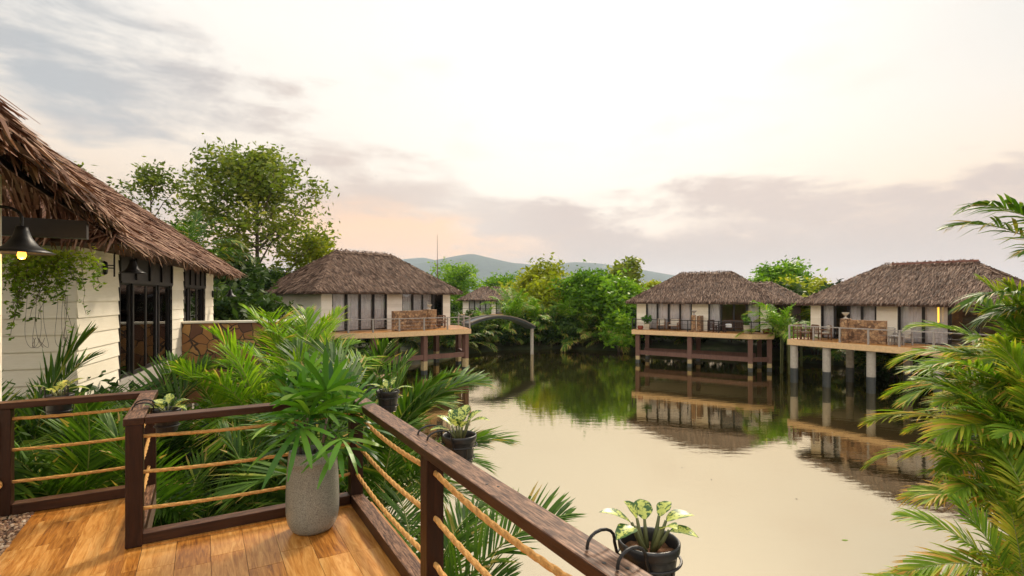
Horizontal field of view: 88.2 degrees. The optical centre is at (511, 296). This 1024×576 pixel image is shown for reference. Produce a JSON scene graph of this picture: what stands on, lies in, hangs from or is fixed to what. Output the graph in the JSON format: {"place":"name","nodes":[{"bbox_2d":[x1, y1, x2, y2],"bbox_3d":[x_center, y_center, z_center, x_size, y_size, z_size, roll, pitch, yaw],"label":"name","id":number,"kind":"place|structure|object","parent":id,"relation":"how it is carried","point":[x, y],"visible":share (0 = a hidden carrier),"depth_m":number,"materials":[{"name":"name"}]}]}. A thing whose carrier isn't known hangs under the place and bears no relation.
{"place":"outdoors","nodes":[
{"label":"outdoors","id":0,"kind":"place"},
{"bbox_2d":[0,493,400,575],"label":"deck floor","id":1,"kind":"structure","parent":0,"point":[87,539],"depth_m":3.52,"materials":[{"name":"brown wood"}]},
{"bbox_2d":[0,95,134,400],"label":"villa","id":2,"kind":"object","parent":1,"relation":"on","point":[23,151],"visible":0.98,"depth_m":6.18,"materials":[{"name":"beige"}]},
{"bbox_2d":[0,205,55,258],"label":"wall lamp","id":3,"kind":"object","parent":2,"relation":"attached to","point":[20,243],"visible":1,"depth_m":4.96,"materials":[{"name":"black metal"}]},
{"bbox_2d":[142,502,419,562],"bbox_3d":[0.067,1.769,0.718,1.560,0.162,7.572,0,0,-30],"label":"deck edging","id":4,"kind":"object","parent":1,"relation":"on","point":[240,527],"visible":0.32,"depth_m":3.80,"materials":[{"name":"brown wood"}]},
{"bbox_2d":[285,444,338,535],"bbox_3d":[-1.456,1.404,3.860,0.371,0.588,0.336,0,0,-30],"label":"glazed pot","id":5,"kind":"object","parent":1,"relation":"on","point":[311,509],"visible":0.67,"depth_m":3.72,"materials":[{"name":"grey ceramic"}]},
{"bbox_2d":[241,348,394,489],"bbox_3d":[-1.427,0.813,3.801,1.244,0.904,1.169,0,0,0],"label":"lady palm","id":6,"kind":"object","parent":5,"relation":"in","point":[329,388],"visible":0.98,"depth_m":3.71,"materials":[{"name":"green plant"}]},
{"bbox_2d":[0,390,652,575],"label":"rope railing","id":7,"kind":"object","parent":1,"relation":"on","point":[561,538],"visible":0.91,"depth_m":3.58,"materials":[{"name":"brown wood"}]},
{"bbox_2d":[32,378,88,418],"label":"potted plant","id":8,"kind":"object","parent":7,"relation":"hanging from","point":[60,409],"visible":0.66,"depth_m":4.68,"materials":[{"name":"plant"}]},
{"bbox_2d":[131,393,188,432],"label":"potted plant","id":9,"kind":"object","parent":7,"relation":"hanging from","point":[166,427],"visible":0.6,"depth_m":3.95,"materials":[{"name":"plant"}]},
{"bbox_2d":[362,377,410,412],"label":"potted plant","id":10,"kind":"object","parent":7,"relation":"hanging from","point":[387,398],"visible":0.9,"depth_m":4.56,"materials":[{"name":"black plastic"}]},
{"bbox_2d":[417,405,489,462],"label":"potted plant","id":11,"kind":"object","parent":7,"relation":"hanging from","point":[461,442],"visible":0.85,"depth_m":3.16,"materials":[{"name":"plant"}]},
{"bbox_2d":[585,499,698,575],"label":"potted plant","id":12,"kind":"object","parent":7,"relation":"hanging from","point":[655,550],"visible":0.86,"depth_m":1.73,"materials":[{"name":"plant"}]},
{"bbox_2d":[282,254,675,292],"bbox_3d":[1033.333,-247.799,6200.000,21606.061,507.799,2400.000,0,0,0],"label":"mountains","id":13,"kind":"structure","parent":0,"point":[485,266],"depth_m":5737.41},
{"bbox_2d":[0,0,1023,285],"label":"sky","id":14,"kind":"structure","parent":0,"point":[675,136],"materials":[{"name":"white"}]},
{"bbox_2d":[126,321,954,472],"bbox_3d":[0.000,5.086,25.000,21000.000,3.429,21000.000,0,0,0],"label":"ground","id":15,"kind":"structure","parent":0,"point":[719,344],"depth_m":52.13,"materials":[{"name":"plant"}]},
{"bbox_2d":[0,512,34,555],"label":"gravel","id":16,"kind":"structure","parent":15,"relation":"on","point":[11,526],"depth_m":3.90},
{"bbox_2d":[2,321,174,526],"bbox_3d":[-6.428,2.052,6.173,5.268,3.486,3.634,0,0,18],"label":"palm clump","id":17,"kind":"object","parent":15,"relation":"on","point":[56,371],"visible":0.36,"depth_m":6.88,"materials":[{"name":"plant"}]},
{"bbox_2d":[6,370,188,465],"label":"bush","id":18,"kind":"object","parent":15,"relation":"on","point":[92,387],"visible":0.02,"depth_m":8.78,"materials":[{"name":"green plant"}]},
{"bbox_2d":[14,389,192,489],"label":"bush","id":19,"kind":"object","parent":15,"relation":"on","point":[25,442],"visible":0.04,"depth_m":6.53,"materials":[{"name":"green plant"}]},
{"bbox_2d":[14,443,221,512],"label":"palm clump","id":20,"kind":"object","parent":15,"relation":"on","point":[61,490],"visible":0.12,"depth_m":5.49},
{"bbox_2d":[14,388,228,523],"bbox_3d":[-4.861,2.420,6.103,3.734,2.888,3.127,0,0,20],"label":"palm clump","id":21,"kind":"object","parent":15,"relation":"on","point":[79,427],"visible":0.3,"depth_m":5.77,"materials":[{"name":"plant"}]},
{"bbox_2d":[14,398,238,508],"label":"palm clump","id":22,"kind":"object","parent":15,"relation":"on","point":[18,422],"visible":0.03,"depth_m":6.94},
{"bbox_2d":[0,147,308,423],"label":"villa","id":23,"kind":"object","parent":15,"relation":"on","point":[163,305],"visible":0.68,"depth_m":11.07,"materials":[{"name":"beige"}]},
{"bbox_2d":[2,246,107,347],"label":"climbing vine","id":24,"kind":"object","parent":23,"relation":"hanging from","point":[18,273],"visible":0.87,"depth_m":7.56,"materials":[{"name":"green plant"}]},
{"bbox_2d":[103,252,146,276],"bbox_3d":[-7.185,-0.632,9.820,0.659,0.521,0.439,0,0,-42],"label":"wall lamp","id":25,"kind":"object","parent":23,"relation":"attached to","point":[132,267],"visible":0.9,"depth_m":9.78,"materials":[{"name":"black metal"}]},
{"bbox_2d":[120,283,129,377],"bbox_3d":[-8.098,0.680,10.946,0.040,2.000,0.974,0,0,-20],"label":"sliding door","id":26,"kind":"structure","parent":23,"relation":"in","point":[124,287],"depth_m":11.13,"materials":[{"name":"black glass"}]},
{"bbox_2d":[131,284,146,373],"bbox_3d":[-8.390,0.680,11.876,0.040,2.000,0.974,0,0,-20],"label":"sliding door","id":27,"kind":"structure","parent":23,"relation":"in","point":[138,291],"depth_m":11.85,"materials":[{"name":"black glass"}]},
{"bbox_2d":[147,285,156,367],"bbox_3d":[-8.765,0.680,12.776,0.040,2.000,0.974,0,0,-20],"label":"sliding door","id":28,"kind":"structure","parent":23,"relation":"in","point":[151,289],"depth_m":12.91,"materials":[{"name":"black glass"}]},
{"bbox_2d":[157,285,168,363],"bbox_3d":[-9.056,0.680,13.707,0.040,2.000,0.974,0,0,-20],"label":"sliding door","id":29,"kind":"structure","parent":23,"relation":"in","point":[162,291],"depth_m":13.66,"materials":[{"name":"black glass"}]},
{"bbox_2d":[188,288,196,320],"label":"sliding door","id":30,"kind":"structure","parent":23,"relation":"in","point":[192,292],"depth_m":16.87,"materials":[{"name":"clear glass"}]},
{"bbox_2d":[106,156,203,232],"bbox_3d":[-27.793,-2.818,39.777,7.926,15.450,6.978,0,0,-31],"label":"leafy tree","id":31,"kind":"object","parent":15,"relation":"on","point":[150,181],"visible":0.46,"depth_m":39.94,"materials":[{"name":"green plant"}]},
{"bbox_2d":[52,351,274,524],"bbox_3d":[-4.512,2.373,6.959,3.203,3.234,3.279,0,0,-36],"label":"palm clump","id":32,"kind":"object","parent":15,"relation":"on","point":[175,385],"visible":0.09,"depth_m":7.37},
{"bbox_2d":[91,407,275,526],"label":"palm clump","id":33,"kind":"object","parent":15,"relation":"on","point":[107,421],"visible":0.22,"depth_m":5.32,"materials":[{"name":"plant"}]},
{"bbox_2d":[167,376,239,495],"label":"palm clump","id":34,"kind":"object","parent":15,"relation":"on","point":[200,428],"visible":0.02,"depth_m":9.17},
{"bbox_2d":[162,210,255,268],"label":"palm clump","id":35,"kind":"object","parent":15,"relation":"on","point":[192,230],"visible":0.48,"depth_m":30.17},
{"bbox_2d":[161,272,269,379],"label":"bush","id":36,"kind":"object","parent":15,"relation":"on","point":[226,308],"visible":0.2,"depth_m":22.90,"materials":[{"name":"green plant"}]},
{"bbox_2d":[163,357,294,491],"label":"palm clump","id":37,"kind":"object","parent":15,"relation":"on","point":[210,395],"visible":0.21,"depth_m":7.27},
{"bbox_2d":[112,420,345,509],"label":"bush","id":38,"kind":"object","parent":15,"relation":"on","point":[198,447],"visible":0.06,"depth_m":8.05,"materials":[{"name":"green plant"}]},
{"bbox_2d":[213,247,277,316],"bbox_3d":[-17.883,1.082,32.819,6.726,8.552,8.459,0,0,0],"label":"leafy tree","id":39,"kind":"object","parent":15,"relation":"on","point":[250,266],"visible":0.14,"depth_m":32.62,"materials":[{"name":"green plant"}]},
{"bbox_2d":[157,133,340,274],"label":"leafy tree","id":40,"kind":"object","parent":15,"relation":"on","point":[258,176],"visible":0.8,"depth_m":46.09,"materials":[{"name":"green plant"}]},
{"bbox_2d":[213,280,302,319],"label":"bush","id":41,"kind":"object","parent":15,"relation":"on","point":[270,305],"visible":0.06,"depth_m":26.86,"materials":[{"name":"green plant"}]},
{"bbox_2d":[159,315,365,446],"bbox_3d":[-3.370,2.486,7.813,3.462,4.470,2.822,0,0,34],"label":"palm clump","id":42,"kind":"object","parent":15,"relation":"on","point":[249,381],"visible":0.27,"depth_m":7.35,"materials":[{"name":"plant"}]},
{"bbox_2d":[253,266,289,315],"bbox_3d":[-18.820,1.194,40.202,6.824,7.429,7.622,0,0,-42],"label":"leafy tree","id":43,"kind":"object","parent":15,"relation":"on","point":[274,275],"visible":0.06,"depth_m":39.56,"materials":[{"name":"green plant"}]},
{"bbox_2d":[187,323,369,399],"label":"palm clump","id":44,"kind":"object","parent":15,"relation":"on","point":[239,342],"visible":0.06,"depth_m":13.26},
{"bbox_2d":[212,304,364,376],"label":"palm clump","id":45,"kind":"object","parent":15,"relation":"on","point":[272,328],"visible":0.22,"depth_m":8.88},
{"bbox_2d":[191,303,402,456],"bbox_3d":[-3.141,2.615,8.597,3.400,5.063,3.768,0,0,-25],"label":"palm clump","id":46,"kind":"object","parent":15,"relation":"on","point":[308,313],"visible":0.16,"depth_m":8.83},
{"bbox_2d":[271,230,341,273],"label":"leafy tree","id":47,"kind":"object","parent":15,"relation":"on","point":[315,250],"visible":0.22,"depth_m":50.64,"materials":[{"name":"green plant"}]},
{"bbox_2d":[216,405,464,574],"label":"palm clump","id":48,"kind":"object","parent":15,"relation":"on","point":[254,442],"visible":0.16,"depth_m":5.83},
{"bbox_2d":[202,336,504,517],"bbox_3d":[-2.031,2.981,7.439,3.802,4.773,3.641,0,0,18],"label":"palm clump","id":49,"kind":"object","parent":15,"relation":"on","point":[480,462],"visible":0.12,"depth_m":7.41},
{"bbox_2d":[336,344,379,374],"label":"bush","id":50,"kind":"object","parent":15,"relation":"on","point":[353,348],"visible":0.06,"depth_m":32.79,"materials":[{"name":"green plant"}]},
{"bbox_2d":[203,332,521,517],"bbox_3d":[-2.121,2.821,6.776,3.884,4.818,3.766,0,0,43],"label":"palm clump","id":51,"kind":"object","parent":15,"relation":"on","point":[409,409],"visible":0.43,"depth_m":6.50,"materials":[{"name":"plant"}]},
{"bbox_2d":[263,248,470,379],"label":"stilt house","id":52,"kind":"structure","parent":15,"relation":"on","point":[385,295],"depth_m":38.80,"materials":[{"name":"brown"}]},
{"bbox_2d":[333,294,345,331],"bbox_3d":[-12.020,1.030,36.544,0.188,2.740,1.117,0,0,40],"label":"sliding door","id":53,"kind":"structure","parent":52,"relation":"in","point":[338,299],"depth_m":36.71,"materials":[{"name":"grey glass"}]},
{"bbox_2d":[346,294,359,330],"bbox_3d":[-11.270,1.030,37.373,0.192,2.740,1.117,0,0,40],"label":"sliding door","id":54,"kind":"structure","parent":52,"relation":"in","point":[351,299],"depth_m":37.44,"materials":[{"name":"grey glass"}]},
{"bbox_2d":[360,294,372,329],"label":"sliding door","id":55,"kind":"structure","parent":52,"relation":"in","point":[365,299],"depth_m":38.34,"materials":[{"name":"grey glass"}]},
{"bbox_2d":[373,294,385,329],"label":"sliding door","id":56,"kind":"structure","parent":52,"relation":"in","point":[378,299],"depth_m":39.12,"materials":[{"name":"grey glass"}]},
{"bbox_2d":[432,295,441,325],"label":"sliding door","id":57,"kind":"structure","parent":52,"relation":"in","point":[436,299],"depth_m":43.41,"materials":[{"name":"black glass"}]},
{"bbox_2d":[322,335,463,500],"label":"palm clump","id":58,"kind":"object","parent":15,"relation":"on","point":[384,344],"visible":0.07,"depth_m":11.28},
{"bbox_2d":[381,336,420,350],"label":"palm clump","id":59,"kind":"object","parent":15,"relation":"on","point":[412,342],"visible":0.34,"depth_m":45.45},
{"bbox_2d":[427,257,485,316],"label":"leafy tree","id":60,"kind":"object","parent":15,"relation":"on","point":[461,273],"visible":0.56,"depth_m":102.04,"materials":[{"name":"green plant"}]},
{"bbox_2d":[429,313,491,353],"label":"palm clump","id":61,"kind":"object","parent":15,"relation":"on","point":[452,342],"visible":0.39,"depth_m":50.41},
{"bbox_2d":[450,309,489,345],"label":"bush","id":62,"kind":"object","parent":15,"relation":"on","point":[476,328],"visible":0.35,"depth_m":52.63,"materials":[{"name":"green plant"}]},
{"bbox_2d":[441,313,501,351],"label":"palm clump","id":63,"kind":"object","parent":15,"relation":"on","point":[488,343],"visible":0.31,"depth_m":52.31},
{"bbox_2d":[370,479,589,575],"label":"palm clump","id":64,"kind":"object","parent":15,"relation":"on","point":[469,528],"visible":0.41,"depth_m":4.88,"materials":[{"name":"plant"}]},
{"bbox_2d":[455,286,515,315],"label":"stilt house","id":65,"kind":"structure","parent":15,"relation":"on","point":[475,298],"depth_m":86.35,"materials":[{"name":"white"}]},
{"bbox_2d":[470,269,523,289],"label":"leafy tree","id":66,"kind":"object","parent":15,"relation":"on","point":[492,281],"visible":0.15,"depth_m":110.09,"materials":[{"name":"green plant"}]},
{"bbox_2d":[480,309,523,344],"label":"palm clump","id":67,"kind":"object","parent":15,"relation":"on","point":[513,332],"visible":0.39,"depth_m":54.81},
{"bbox_2d":[480,286,543,329],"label":"palm clump","id":68,"kind":"object","parent":15,"relation":"on","point":[515,305],"visible":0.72,"depth_m":57.28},
{"bbox_2d":[495,314,537,345],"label":"bush","id":69,"kind":"object","parent":15,"relation":"on","point":[524,338],"visible":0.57,"depth_m":54.90,"materials":[{"name":"green plant"}]},
{"bbox_2d":[496,252,568,317],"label":"leafy tree","id":70,"kind":"object","parent":15,"relation":"on","point":[540,272],"visible":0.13,"depth_m":70.72,"materials":[{"name":"green plant"}]},
{"bbox_2d":[504,296,565,339],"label":"palm clump","id":71,"kind":"object","parent":15,"relation":"on","point":[532,301],"visible":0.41,"depth_m":57.05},
{"bbox_2d":[526,312,557,345],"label":"bush","id":72,"kind":"object","parent":15,"relation":"on","point":[544,334],"visible":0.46,"depth_m":55.68,"materials":[{"name":"green plant"}]},
{"bbox_2d":[519,268,578,318],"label":"leafy tree","id":73,"kind":"object","parent":15,"relation":"on","point":[545,295],"visible":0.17,"depth_m":62.90,"materials":[{"name":"green plant"}]},
{"bbox_2d":[540,298,580,331],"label":"palm clump","id":74,"kind":"object","parent":15,"relation":"on","point":[562,309],"visible":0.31,"depth_m":57.74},
{"bbox_2d":[541,311,583,344],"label":"bush","id":75,"kind":"object","parent":15,"relation":"on","point":[566,328],"visible":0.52,"depth_m":55.19,"materials":[{"name":"green plant"}]},
{"bbox_2d":[547,311,609,352],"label":"palm clump","id":76,"kind":"object","parent":15,"relation":"on","point":[565,340],"visible":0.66,"depth_m":54.93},
{"bbox_2d":[546,259,625,337],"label":"leafy tree","id":77,"kind":"object","parent":15,"relation":"on","point":[578,285],"visible":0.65,"depth_m":58.14,"materials":[{"name":"green plant"}]},
{"bbox_2d":[566,304,609,342],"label":"palm clump","id":78,"kind":"object","parent":15,"relation":"on","point":[580,330],"visible":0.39,"depth_m":55.78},
{"bbox_2d":[578,268,658,339],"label":"leafy tree","id":79,"kind":"object","parent":15,"relation":"on","point":[617,291],"visible":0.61,"depth_m":56.00,"materials":[{"name":"green plant"}]},
{"bbox_2d":[596,307,644,351],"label":"bush","id":80,"kind":"object","parent":15,"relation":"on","point":[622,323],"visible":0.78,"depth_m":52.48,"materials":[{"name":"green plant"}]},
{"bbox_2d":[604,255,645,290],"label":"leafy tree","id":81,"kind":"object","parent":15,"relation":"on","point":[631,264],"visible":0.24,"depth_m":65.26,"materials":[{"name":"green plant"}]},
{"bbox_2d":[745,255,827,286],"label":"leafy tree","id":82,"kind":"object","parent":15,"relation":"on","point":[767,273],"visible":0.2,"depth_m":70.12,"materials":[{"name":"green plant"}]},
{"bbox_2d":[775,274,823,293],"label":"leafy tree","id":83,"kind":"object","parent":15,"relation":"on","point":[801,283],"depth_m":56.66,"materials":[{"name":"green plant"}]},
{"bbox_2d":[775,281,833,295],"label":"bush","id":84,"kind":"object","parent":15,"relation":"on","point":[798,289],"visible":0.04,"depth_m":53.96,"materials":[{"name":"green plant"}]},
{"bbox_2d":[798,347,845,365],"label":"palm clump","id":85,"kind":"object","parent":15,"relation":"on","point":[838,355],"visible":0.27,"depth_m":42.91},
{"bbox_2d":[855,351,921,378],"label":"bush","id":86,"kind":"object","parent":15,"relation":"on","point":[881,370],"visible":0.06,"depth_m":36.34,"materials":[{"name":"green plant"}]},
{"bbox_2d":[855,353,952,382],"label":"palm clump","id":87,"kind":"object","parent":15,"relation":"on","point":[881,356],"visible":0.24,"depth_m":34.15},
{"bbox_2d":[857,327,1023,469],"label":"palm clump","id":88,"kind":"object","parent":15,"relation":"on","point":[964,423],"visible":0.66,"depth_m":7.11,"materials":[{"name":"plant"}]},
{"bbox_2d":[862,480,1023,575],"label":"palm clump","id":89,"kind":"object","parent":15,"relation":"on","point":[1013,544],"visible":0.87,"depth_m":6.12,"materials":[{"name":"plant"}]},
{"bbox_2d":[879,273,1023,421],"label":"palm clump","id":90,"kind":"object","parent":15,"relation":"on","point":[912,396],"visible":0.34,"depth_m":8.23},
{"bbox_2d":[885,277,1023,404],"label":"palm clump","id":91,"kind":"object","parent":15,"relation":"on","point":[954,352],"visible":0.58,"depth_m":7.98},
{"bbox_2d":[887,423,1023,575],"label":"palm clump","id":92,"kind":"object","parent":15,"relation":"on","point":[943,559],"visible":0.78,"depth_m":6.24,"materials":[{"name":"plant"}]},
{"bbox_2d":[894,332,1023,512],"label":"palm clump","id":93,"kind":"object","parent":15,"relation":"on","point":[1014,370],"visible":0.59,"depth_m":6.70,"materials":[{"name":"plant"}]},
{"bbox_2d":[899,341,1019,568],"bbox_3d":[7.955,3.255,8.158,3.473,5.584,3.870,0,0,0],"label":"palm clump","id":94,"kind":"object","parent":15,"relation":"on","point":[951,469],"visible":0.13,"depth_m":8.20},
{"bbox_2d":[908,418,1023,533],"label":"palm clump","id":95,"kind":"object","parent":15,"relation":"on","point":[932,496],"visible":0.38,"depth_m":6.94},
{"bbox_2d":[936,193,1023,331],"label":"palm clump","id":96,"kind":"object","parent":15,"relation":"on","point":[1013,204],"visible":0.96,"depth_m":7.55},
{"bbox_2d":[364,349,1014,575],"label":"pond water","id":97,"kind":"structure","parent":0,"point":[761,447],"depth_m":18.75,"materials":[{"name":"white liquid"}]},
{"bbox_2d":[461,315,535,353],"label":"footbridge","id":98,"kind":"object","parent":97,"relation":"in","point":[516,320],"visible":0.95,"depth_m":48.79,"materials":[{"name":"concrete"}]},
{"bbox_2d":[625,270,810,371],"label":"stilt house","id":99,"kind":"structure","parent":97,"relation":"in","point":[719,297],"depth_m":43.59,"materials":[{"name":"beige"}]},
{"bbox_2d":[647,304,656,328],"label":"sliding door","id":100,"kind":"structure","parent":99,"relation":"in","point":[651,308],"depth_m":45.37,"materials":[{"name":"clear glass"}]},
{"bbox_2d":[657,304,668,329],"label":"sliding door","id":101,"kind":"structure","parent":99,"relation":"in","point":[662,309],"depth_m":44.87,"materials":[{"name":"grey glass"}]},
{"bbox_2d":[669,304,679,329],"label":"sliding door","id":102,"kind":"structure","parent":99,"relation":"in","point":[674,309],"depth_m":44.48,"materials":[{"name":"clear glass"}]},
{"bbox_2d":[680,304,691,329],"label":"sliding door","id":103,"kind":"structure","parent":99,"relation":"in","point":[685,309],"depth_m":44.03,"materials":[{"name":"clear glass"}]},
{"bbox_2d":[709,304,720,330],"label":"sliding door","id":104,"kind":"structure","parent":99,"relation":"in","point":[714,309],"depth_m":42.97,"materials":[{"name":"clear glass"}]},
{"bbox_2d":[747,305,759,331],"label":"sliding door","id":105,"kind":"structure","parent":99,"relation":"in","point":[752,308],"depth_m":41.61,"materials":[{"name":"glass"}]},
{"bbox_2d":[734,300,810,373],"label":"palm clump","id":106,"kind":"object","parent":97,"relation":"in","point":[778,321],"visible":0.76,"depth_m":38.59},
{"bbox_2d":[754,308,817,374],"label":"palm clump","id":107,"kind":"object","parent":97,"relation":"in","point":[788,322],"visible":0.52,"depth_m":38.02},
{"bbox_2d":[787,259,1023,400],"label":"stilt house","id":108,"kind":"structure","parent":97,"relation":"in","point":[875,302],"depth_m":31.77,"materials":[{"name":"beige"}]},
{"bbox_2d":[822,306,834,338],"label":"sliding door","id":109,"kind":"structure","parent":108,"relation":"in","point":[828,312],"depth_m":35.16,"materials":[{"name":"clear glass"}]},
{"bbox_2d":[848,306,861,319],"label":"sliding door","id":110,"kind":"structure","parent":108,"relation":"in","point":[855,313],"depth_m":33.86,"materials":[{"name":"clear glass"}]},
{"bbox_2d":[862,306,875,319],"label":"sliding door","id":111,"kind":"structure","parent":108,"relation":"in","point":[868,312],"depth_m":33.19,"materials":[{"name":"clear glass"}]},
{"bbox_2d":[899,307,922,343],"bbox_3d":[23.736,1.585,31.362,0.194,2.330,1.218,0,0,-36],"label":"sliding door","id":112,"kind":"structure","parent":108,"relation":"in","point":[907,315],"depth_m":31.35,"materials":[{"name":"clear glass"}]},
{"bbox_2d":[923,307,949,344],"bbox_3d":[24.416,1.585,30.351,0.194,2.330,1.218,0,0,-36],"label":"sliding door","id":113,"kind":"structure","parent":108,"relation":"in","point":[929,313],"depth_m":30.41,"materials":[{"name":"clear glass"}]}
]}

